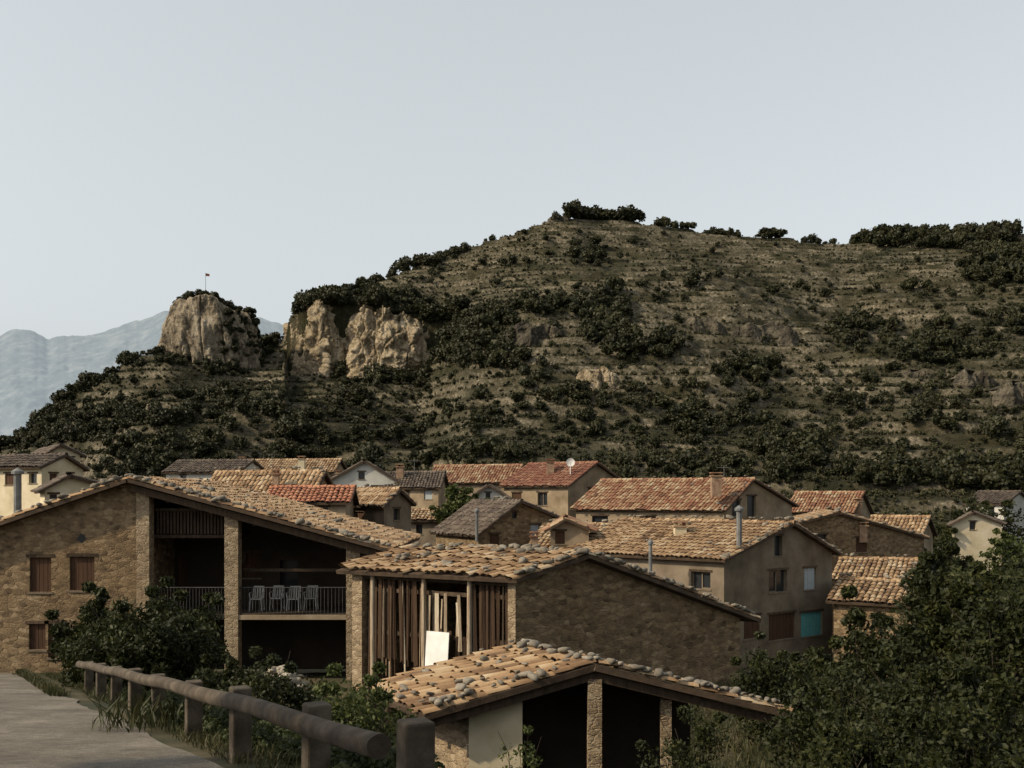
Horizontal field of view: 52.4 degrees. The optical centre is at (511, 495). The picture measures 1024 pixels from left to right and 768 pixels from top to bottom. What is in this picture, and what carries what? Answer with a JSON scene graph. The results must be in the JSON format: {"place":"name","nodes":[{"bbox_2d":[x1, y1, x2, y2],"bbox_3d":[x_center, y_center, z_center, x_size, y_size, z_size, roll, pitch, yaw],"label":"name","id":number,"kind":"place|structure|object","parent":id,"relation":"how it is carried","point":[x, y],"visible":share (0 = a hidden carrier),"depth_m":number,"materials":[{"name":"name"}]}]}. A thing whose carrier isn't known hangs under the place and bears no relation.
{"place":"outdoors","nodes":[
{"label":"outdoors","id":0,"kind":"place"},
{"bbox_2d":[11,468,23,512],"bbox_3d":[-21.392,0.206,45.000,0.487,2.850,0.512,0,0,0],"label":"flue","id":1,"kind":"object","parent":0,"point":[17,472],"visible":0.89,"depth_m":44.86,"materials":[{"name":"metal"}]},
{"bbox_2d":[0,673,222,767],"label":"road","id":2,"kind":"structure","parent":0,"point":[39,728],"depth_m":11.09,"materials":[{"name":"concrete"}]},
{"bbox_2d":[0,311,283,435],"bbox_3d":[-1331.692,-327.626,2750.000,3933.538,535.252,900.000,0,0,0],"label":"distant mountains","id":3,"kind":"structure","parent":0,"point":[37,370],"depth_m":2935.07,"materials":[{"name":"stone"}]},
{"bbox_2d":[210,469,325,491],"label":"roof tiles","id":4,"kind":"object","parent":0,"point":[250,478],"visible":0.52,"depth_m":62.13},
{"bbox_2d":[11,546,939,767],"bbox_3d":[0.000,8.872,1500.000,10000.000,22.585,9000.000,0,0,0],"label":"ground","id":5,"kind":"structure","parent":0,"point":[161,736],"depth_m":24.49,"materials":[{"name":"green plant"}]},
{"bbox_2d":[0,458,82,516],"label":"walls","id":6,"kind":"structure","parent":5,"relation":"on","point":[61,467],"depth_m":67.18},
{"bbox_2d":[0,455,66,469],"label":"roof","id":7,"kind":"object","parent":6,"relation":"on","point":[30,467],"visible":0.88,"depth_m":66.48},
{"bbox_2d":[0,453,65,466],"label":"roof tiles","id":8,"kind":"object","parent":7,"relation":"on","point":[34,460],"visible":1,"depth_m":67.51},
{"bbox_2d":[12,668,72,696],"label":"verge grass","id":9,"kind":"structure","parent":5,"relation":"on","point":[45,686],"depth_m":23.56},
{"bbox_2d":[40,478,90,503],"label":"walls","id":10,"kind":"structure","parent":5,"relation":"on","point":[68,486],"depth_m":56.70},
{"bbox_2d":[44,581,142,686],"bbox_3d":[-9.950,3.546,25.684,2.791,3.070,2.746,0,0,-41],"label":"dense shrub","id":11,"kind":"object","parent":5,"relation":"on","point":[87,616],"visible":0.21,"depth_m":24.99,"materials":[{"name":"green plant"}]},
{"bbox_2d":[58,575,230,691],"bbox_3d":[-8.512,3.672,24.572,3.641,3.564,4.052,0,0,0],"label":"dense shrub","id":12,"kind":"object","parent":5,"relation":"on","point":[166,640],"visible":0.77,"depth_m":23.70,"materials":[{"name":"green plant"}]},
{"bbox_2d":[40,670,342,767],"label":"bank grass","id":13,"kind":"structure","parent":5,"relation":"on","point":[182,733],"depth_m":10.24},
{"bbox_2d":[0,483,393,672],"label":"stone walls","id":14,"kind":"structure","parent":5,"relation":"on","point":[103,524],"depth_m":36.00,"materials":[{"name":"stone"}]},
{"bbox_2d":[0,478,128,526],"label":"roof eave","id":15,"kind":"object","parent":14,"relation":"on","point":[63,502],"visible":0.25,"depth_m":35.50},
{"bbox_2d":[0,476,215,521],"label":"roof tiles","id":16,"kind":"object","parent":15,"relation":"on","point":[44,505],"visible":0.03,"depth_m":35.54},
{"bbox_2d":[30,554,259,656],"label":"shutters","id":17,"kind":"object","parent":14,"relation":"on","point":[82,569],"visible":0.83,"depth_m":36.09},
{"bbox_2d":[25,550,300,623],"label":"lintels","id":18,"kind":"object","parent":14,"relation":"attached to","point":[96,555],"visible":0.91,"depth_m":35.98,"materials":[{"name":"brown wood"}]},
{"bbox_2d":[0,473,410,545],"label":"roof stones","id":19,"kind":"object","parent":14,"relation":"on","point":[344,532],"visible":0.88,"depth_m":35.58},
{"bbox_2d":[136,488,361,679],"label":"stone pillars","id":20,"kind":"structure","parent":14,"relation":"attached to","point":[232,557],"depth_m":35.95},
{"bbox_2d":[129,484,381,571],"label":"timber beams","id":21,"kind":"structure","parent":14,"relation":"on","point":[198,506],"depth_m":36.50,"materials":[{"name":"brown wood"}]},
{"bbox_2d":[171,606,345,617],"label":"balcony floor","id":22,"kind":"structure","parent":14,"relation":"attached to","point":[310,610],"depth_m":37.98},
{"bbox_2d":[158,587,345,614],"bbox_3d":[-9.138,3.649,36.150,6.812,0.966,0.036,0,0,0],"label":"balcony railing","id":23,"kind":"object","parent":22,"relation":"on","point":[266,597],"visible":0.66,"depth_m":36.14,"materials":[{"name":"metal"}]},
{"bbox_2d":[238,615,345,619],"bbox_3d":[-7.602,4.202,36.030,3.738,0.160,0.100,0,0,0],"label":"balcony edge","id":24,"kind":"object","parent":22,"relation":"attached to","point":[291,617],"visible":1,"depth_m":35.98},
{"bbox_2d":[126,479,419,550],"bbox_3d":[-8.644,0.677,40.950,9.086,2.553,10.900,0,0,0],"label":"roof eave","id":25,"kind":"object","parent":14,"relation":"on","point":[243,511],"visible":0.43,"depth_m":35.50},
{"bbox_2d":[127,476,420,548],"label":"roof tiles","id":26,"kind":"object","parent":25,"relation":"on","point":[293,510],"visible":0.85,"depth_m":39.65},
{"bbox_2d":[175,495,376,668],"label":"porch back wall","id":27,"kind":"structure","parent":14,"relation":"attached to","point":[313,644],"depth_m":39.60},
{"bbox_2d":[281,560,297,605],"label":"window panes","id":28,"kind":"object","parent":27,"relation":"attached to","point":[288,579],"visible":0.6,"depth_m":39.80,"materials":[{"name":"black glass"}]},
{"bbox_2d":[166,463,259,479],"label":"walls","id":29,"kind":"structure","parent":5,"relation":"on","point":[209,476],"depth_m":96.38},
{"bbox_2d":[161,461,253,473],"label":"roof","id":30,"kind":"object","parent":29,"relation":"on","point":[178,472],"visible":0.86,"depth_m":96.14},
{"bbox_2d":[161,459,252,472],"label":"roof tiles","id":31,"kind":"object","parent":30,"relation":"on","point":[199,466],"visible":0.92,"depth_m":96.78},
{"bbox_2d":[190,652,249,703],"bbox_3d":[-6.334,4.568,22.960,1.984,2.247,2.031,0,0,0],"label":"dense shrub","id":32,"kind":"object","parent":5,"relation":"on","point":[211,680],"visible":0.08,"depth_m":22.78,"materials":[{"name":"green plant"}]},
{"bbox_2d":[76,661,434,767],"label":"timber guardrail","id":33,"kind":"object","parent":5,"relation":"on","point":[316,728],"visible":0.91,"depth_m":7.52,"materials":[{"name":"wood"}]},
{"bbox_2d":[214,645,330,723],"bbox_3d":[-3.312,2.809,14.030,1.779,1.517,1.876,0,0,0],"label":"shrub","id":34,"kind":"object","parent":5,"relation":"on","point":[273,688],"visible":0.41,"depth_m":14.21,"materials":[{"name":"green plant"}]},
{"bbox_2d":[117,686,444,767],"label":"bank weeds","id":35,"kind":"object","parent":5,"relation":"on","point":[263,731],"visible":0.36,"depth_m":9.96,"materials":[{"name":"green plant"}]},
{"bbox_2d":[253,665,314,697],"bbox_3d":[-7.322,5.858,32.956,2.730,1.200,2.586,0,0,0],"label":"rubble pile","id":36,"kind":"object","parent":5,"relation":"on","point":[296,679],"visible":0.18,"depth_m":32.68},
{"bbox_2d":[267,484,358,516],"bbox_3d":[-11.257,3.671,58.501,5.270,8.659,5.993,0,0,0],"label":"orange annex","id":37,"kind":"object","parent":5,"relation":"on","point":[342,499],"visible":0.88,"depth_m":57.38,"materials":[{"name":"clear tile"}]},
{"bbox_2d":[328,463,343,477],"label":"walls","id":38,"kind":"structure","parent":5,"relation":"on","point":[340,467],"depth_m":102.33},
{"bbox_2d":[258,460,341,472],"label":"roof","id":39,"kind":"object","parent":38,"relation":"on","point":[310,464],"visible":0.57,"depth_m":102.06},
{"bbox_2d":[255,458,340,471],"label":"roof tiles","id":40,"kind":"object","parent":39,"relation":"on","point":[273,464],"visible":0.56,"depth_m":102.07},
{"bbox_2d":[274,660,417,738],"bbox_3d":[-1.807,2.530,11.477,1.547,1.500,1.494,0,0,40],"label":"shrub","id":41,"kind":"object","parent":5,"relation":"on","point":[377,695],"visible":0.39,"depth_m":11.51,"materials":[{"name":"green plant"}]},
{"bbox_2d":[332,463,396,486],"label":"walls","id":42,"kind":"structure","parent":5,"relation":"on","point":[373,476],"depth_m":88.00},
{"bbox_2d":[354,493,410,530],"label":"walls","id":43,"kind":"structure","parent":5,"relation":"on","point":[383,516],"depth_m":60.35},
{"bbox_2d":[356,487,400,505],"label":"roof tiles","id":44,"kind":"object","parent":43,"relation":"on","point":[372,496],"visible":0.61,"depth_m":60.63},
{"bbox_2d":[411,522,438,545],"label":"walls","id":45,"kind":"structure","parent":5,"relation":"on","point":[427,536],"depth_m":76.32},
{"bbox_2d":[410,481,445,508],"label":"walls","id":46,"kind":"structure","parent":5,"relation":"on","point":[418,497],"depth_m":86.61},
{"bbox_2d":[391,472,445,489],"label":"roof","id":47,"kind":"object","parent":46,"relation":"on","point":[420,488],"visible":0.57,"depth_m":86.78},
{"bbox_2d":[377,470,445,488],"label":"roof tiles","id":48,"kind":"object","parent":47,"relation":"on","point":[432,478],"visible":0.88,"depth_m":87.75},
{"bbox_2d":[82,678,804,767],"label":"yard weeds","id":49,"kind":"object","parent":5,"relation":"on","point":[150,715],"visible":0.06,"depth_m":23.62,"materials":[{"name":"green plant"}]},
{"bbox_2d":[428,479,489,523],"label":"green garden tree","id":50,"kind":"object","parent":5,"relation":"on","point":[456,500],"visible":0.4,"depth_m":74.90,"materials":[{"name":"green plant"}]},
{"bbox_2d":[446,484,503,499],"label":"walls","id":51,"kind":"structure","parent":5,"relation":"on","point":[475,487],"depth_m":101.30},
{"bbox_2d":[436,466,522,483],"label":"roof","id":52,"kind":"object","parent":51,"relation":"on","point":[497,482],"visible":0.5,"depth_m":101.75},
{"bbox_2d":[432,463,522,482],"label":"roof tiles","id":53,"kind":"object","parent":52,"relation":"on","point":[477,475],"visible":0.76,"depth_m":102.28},
{"bbox_2d":[436,504,551,546],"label":"walls","id":54,"kind":"structure","parent":5,"relation":"on","point":[513,531],"depth_m":65.13,"materials":[{"name":"stone"}]},
{"bbox_2d":[429,498,521,535],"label":"roof tiles","id":55,"kind":"object","parent":54,"relation":"on","point":[457,521],"visible":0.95,"depth_m":66.69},
{"bbox_2d":[498,725,542,767],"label":"shrub","id":56,"kind":"object","parent":5,"relation":"on","point":[528,730],"visible":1,"depth_m":14.42,"materials":[{"name":"green plant"}]},
{"bbox_2d":[336,542,760,691],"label":"stone barn","id":57,"kind":"structure","parent":5,"relation":"on","point":[417,605],"depth_m":31.99,"materials":[{"name":"brown stone"}]},
{"bbox_2d":[504,465,613,521],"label":"walls","id":58,"kind":"structure","parent":5,"relation":"on","point":[561,501],"depth_m":86.18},
{"bbox_2d":[498,463,597,487],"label":"roof","id":59,"kind":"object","parent":58,"relation":"on","point":[545,486],"visible":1,"depth_m":86.54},
{"bbox_2d":[499,461,597,486],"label":"roof tiles","id":60,"kind":"object","parent":59,"relation":"on","point":[537,473],"visible":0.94,"depth_m":87.77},
{"bbox_2d":[529,514,598,547],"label":"outbuilding","id":61,"kind":"structure","parent":5,"relation":"on","point":[566,530],"depth_m":57.00,"materials":[{"name":"beige stone"}]},
{"bbox_2d":[353,638,792,767],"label":"open shed","id":62,"kind":"structure","parent":5,"relation":"on","point":[576,710],"depth_m":19.78,"materials":[{"name":"tile"}]},
{"bbox_2d":[634,703,730,767],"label":"shrub","id":63,"kind":"object","parent":5,"relation":"on","point":[704,731],"visible":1,"depth_m":14.75,"materials":[{"name":"green plant"}]},
{"bbox_2d":[576,482,791,522],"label":"walls","id":64,"kind":"structure","parent":5,"relation":"on","point":[768,505],"depth_m":77.83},
{"bbox_2d":[569,480,753,511],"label":"roof","id":65,"kind":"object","parent":64,"relation":"on","point":[645,510],"visible":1,"depth_m":77.37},
{"bbox_2d":[570,477,753,510],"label":"roof tiles","id":66,"kind":"object","parent":65,"relation":"on","point":[616,503],"visible":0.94,"depth_m":78.25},
{"bbox_2d":[593,496,753,522],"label":"window panes","id":67,"kind":"object","parent":64,"relation":"attached to","point":[750,507],"visible":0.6,"depth_m":77.26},
{"bbox_2d":[614,527,831,680],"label":"walls","id":68,"kind":"structure","parent":5,"relation":"on","point":[742,579],"depth_m":52.45,"materials":[{"name":"paint"}]},
{"bbox_2d":[591,522,794,562],"bbox_3d":[8.273,2.281,54.991,11.764,1.795,5.467,0,0,43],"label":"roof","id":69,"kind":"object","parent":68,"relation":"on","point":[681,558],"visible":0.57,"depth_m":51.78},
{"bbox_2d":[561,517,794,559],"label":"roof tiles","id":70,"kind":"object","parent":69,"relation":"on","point":[662,531],"visible":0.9,"depth_m":54.31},
{"bbox_2d":[693,556,823,642],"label":"window frames","id":71,"kind":"structure","parent":68,"relation":"attached to","point":[707,589],"depth_m":52.70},
{"bbox_2d":[694,536,782,591],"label":"window panes","id":72,"kind":"object","parent":71,"relation":"in","point":[706,580],"visible":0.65,"depth_m":52.65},
{"bbox_2d":[744,612,793,640],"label":"shutters","id":73,"kind":"object","parent":68,"relation":"attached to","point":[781,626],"visible":0.87,"depth_m":52.72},
{"bbox_2d":[801,611,820,636],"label":"turquoise shutters","id":74,"kind":"object","parent":68,"relation":"on","point":[810,623],"visible":1,"depth_m":54.46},
{"bbox_2d":[792,523,841,554],"bbox_3d":[11.977,2.273,57.941,11.552,1.780,4.071,0,0,43],"label":"roof eave","id":75,"kind":"object","parent":68,"relation":"on","point":[816,539],"visible":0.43,"depth_m":54.27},
{"bbox_2d":[584,515,840,558],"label":"roof stones","id":76,"kind":"object","parent":75,"relation":"on","point":[723,555],"visible":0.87,"depth_m":53.10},
{"bbox_2d":[727,631,805,748],"bbox_3d":[6.299,4.844,26.043,1.891,2.891,1.888,0,0,0],"label":"shrub","id":77,"kind":"object","parent":5,"relation":"on","point":[768,678],"visible":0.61,"depth_m":25.78,"materials":[{"name":"green plant"}]},
{"bbox_2d":[756,651,833,742],"bbox_3d":[7.727,5.292,26.902,3.013,2.478,2.416,0,0,0],"label":"shrub","id":78,"kind":"object","parent":5,"relation":"on","point":[794,656],"visible":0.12,"depth_m":26.61,"materials":[{"name":"green plant"}]},
{"bbox_2d":[758,677,892,767],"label":"broadleaf tree","id":79,"kind":"object","parent":5,"relation":"on","point":[799,721],"visible":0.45,"depth_m":14.03,"materials":[{"name":"green plant"}]},
{"bbox_2d":[792,499,869,518],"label":"walls","id":80,"kind":"structure","parent":5,"relation":"on","point":[865,512],"depth_m":97.68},
{"bbox_2d":[792,493,864,513],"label":"roof","id":81,"kind":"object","parent":80,"relation":"on","point":[800,512],"visible":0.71,"depth_m":96.58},
{"bbox_2d":[790,491,863,512],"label":"roof tiles","id":82,"kind":"object","parent":81,"relation":"on","point":[808,500],"visible":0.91,"depth_m":96.75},
{"bbox_2d":[800,515,923,635],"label":"walls","id":83,"kind":"structure","parent":5,"relation":"on","point":[842,530],"depth_m":67.92,"materials":[{"name":"stone"}]},
{"bbox_2d":[806,584,926,749],"bbox_3d":[5.820,4.027,17.026,1.970,5.176,2.235,0,0,0],"label":"broadleaf tree","id":84,"kind":"object","parent":5,"relation":"on","point":[859,644],"visible":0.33,"depth_m":16.80,"materials":[{"name":"green plant"}]},
{"bbox_2d":[802,684,930,767],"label":"shrub","id":85,"kind":"object","parent":5,"relation":"on","point":[894,757],"visible":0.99,"depth_m":10.75,"materials":[{"name":"green plant"}]},
{"bbox_2d":[825,573,923,675],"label":"outbuilding","id":86,"kind":"structure","parent":5,"relation":"on","point":[873,594],"depth_m":51.76,"materials":[{"name":"stone"}]},
{"bbox_2d":[832,553,920,582],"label":"roof tiles","id":87,"kind":"object","parent":86,"relation":"on","point":[876,567],"visible":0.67,"depth_m":61.78,"materials":[{"name":"tile"}]},
{"bbox_2d":[757,638,1011,767],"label":"broadleaf tree","id":88,"kind":"object","parent":5,"relation":"on","point":[909,654],"visible":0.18,"depth_m":14.68,"materials":[{"name":"green plant"}]},
{"bbox_2d":[924,525,932,553],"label":"walls","id":89,"kind":"structure","parent":5,"relation":"on","point":[928,544],"depth_m":81.93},
{"bbox_2d":[872,517,930,534],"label":"roof","id":90,"kind":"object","parent":89,"relation":"on","point":[911,524],"visible":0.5,"depth_m":80.72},
{"bbox_2d":[870,514,929,533],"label":"roof tiles","id":91,"kind":"object","parent":90,"relation":"on","point":[891,519],"visible":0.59,"depth_m":80.90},
{"bbox_2d":[921,512,959,562],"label":"valley tree","id":92,"kind":"object","parent":5,"relation":"on","point":[946,533],"visible":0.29,"depth_m":96.20,"materials":[{"name":"green plant"}]},
{"bbox_2d":[866,620,1023,767],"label":"broadleaf tree","id":93,"kind":"object","parent":5,"relation":"on","point":[965,720],"visible":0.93,"depth_m":12.29,"materials":[{"name":"green plant"}]},
{"bbox_2d":[889,540,1023,701],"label":"broadleaf tree","id":94,"kind":"object","parent":5,"relation":"on","point":[928,612],"visible":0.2,"depth_m":18.36,"materials":[{"name":"green plant"}]},
{"bbox_2d":[924,539,991,578],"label":"valley tree","id":95,"kind":"object","parent":5,"relation":"on","point":[968,559],"visible":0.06,"depth_m":71.67,"materials":[{"name":"green plant"}]},
{"bbox_2d":[913,554,1023,735],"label":"broadleaf tree","id":96,"kind":"object","parent":5,"relation":"on","point":[964,587],"visible":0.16,"depth_m":17.46,"materials":[{"name":"green plant"}]},
{"bbox_2d":[919,709,1023,767],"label":"shrub","id":97,"kind":"object","parent":5,"relation":"on","point":[932,721],"visible":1,"depth_m":9.44,"materials":[{"name":"green plant"}]},
{"bbox_2d":[947,510,1007,570],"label":"cream cottage","id":98,"kind":"structure","parent":5,"relation":"on","point":[974,534],"depth_m":95.00,"materials":[{"name":"beige paint"}]},
{"bbox_2d":[946,492,1023,568],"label":"valley tree","id":99,"kind":"object","parent":5,"relation":"on","point":[983,507],"visible":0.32,"depth_m":98.97,"materials":[{"name":"green plant"}]},
{"bbox_2d":[953,552,1023,728],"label":"broadleaf tree","id":100,"kind":"object","parent":5,"relation":"on","point":[997,615],"visible":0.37,"depth_m":15.39,"materials":[{"name":"green plant"}]},
{"bbox_2d":[966,494,1023,547],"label":"walls","id":101,"kind":"structure","parent":5,"relation":"on","point":[1019,499],"depth_m":107.35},
{"bbox_2d":[962,492,1021,504],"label":"roof","id":102,"kind":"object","parent":101,"relation":"on","point":[994,499],"visible":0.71,"depth_m":106.66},
{"bbox_2d":[962,490,1019,503],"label":"roof tiles","id":103,"kind":"object","parent":102,"relation":"on","point":[988,495],"visible":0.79,"depth_m":107.46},
{"bbox_2d":[979,528,1023,577],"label":"valley tree","id":104,"kind":"object","parent":5,"relation":"on","point":[1006,553],"visible":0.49,"depth_m":86.06,"materials":[{"name":"green plant"}]},
{"bbox_2d":[0,219,1023,538],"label":"hill","id":105,"kind":"structure","parent":0,"point":[712,299],"depth_m":264.56,"materials":[{"name":"soil"}]},
{"bbox_2d":[157,294,262,370],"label":"castle rock","id":106,"kind":"object","parent":105,"relation":"on","point":[196,328],"visible":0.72,"depth_m":282.29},
{"bbox_2d":[282,299,431,378],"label":"limestone cliff","id":107,"kind":"structure","parent":105,"relation":"on","point":[385,336],"depth_m":295.32,"materials":[{"name":"stone"}]},
{"bbox_2d":[0,199,1023,491],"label":"hillside bushes","id":108,"kind":"object","parent":105,"relation":"on","point":[470,333],"visible":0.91,"depth_m":233.81,"materials":[{"name":"green plant"}]},
{"bbox_2d":[0,217,1023,539],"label":"hillside scrub","id":109,"kind":"object","parent":105,"relation":"on","point":[874,493],"visible":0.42,"depth_m":236.27,"materials":[{"name":"green plant"}]},
{"bbox_2d":[505,321,565,346],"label":"rock outcrop","id":110,"kind":"object","parent":105,"relation":"on","point":[527,334],"visible":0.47,"depth_m":253.56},
{"bbox_2d":[576,366,620,393],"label":"rock outcrop","id":111,"kind":"object","parent":105,"relation":"on","point":[601,375],"visible":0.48,"depth_m":222.72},
{"bbox_2d":[683,316,726,335],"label":"rock outcrop","id":112,"kind":"object","parent":105,"relation":"on","point":[711,324],"visible":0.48,"depth_m":274.68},
{"bbox_2d":[731,321,798,345],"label":"rock outcrop","id":113,"kind":"object","parent":105,"relation":"on","point":[781,334],"visible":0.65,"depth_m":270.75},
{"bbox_2d":[949,369,999,388],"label":"rock outcrop","id":114,"kind":"object","parent":105,"relation":"on","point":[966,378],"visible":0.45,"depth_m":222.27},
{"bbox_2d":[989,380,1023,409],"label":"rock outcrop","id":115,"kind":"object","parent":105,"relation":"on","point":[1009,393],"visible":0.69,"depth_m":204.31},
{"bbox_2d":[0,0,1023,338],"label":"sky","id":116,"kind":"structure","parent":0,"point":[272,150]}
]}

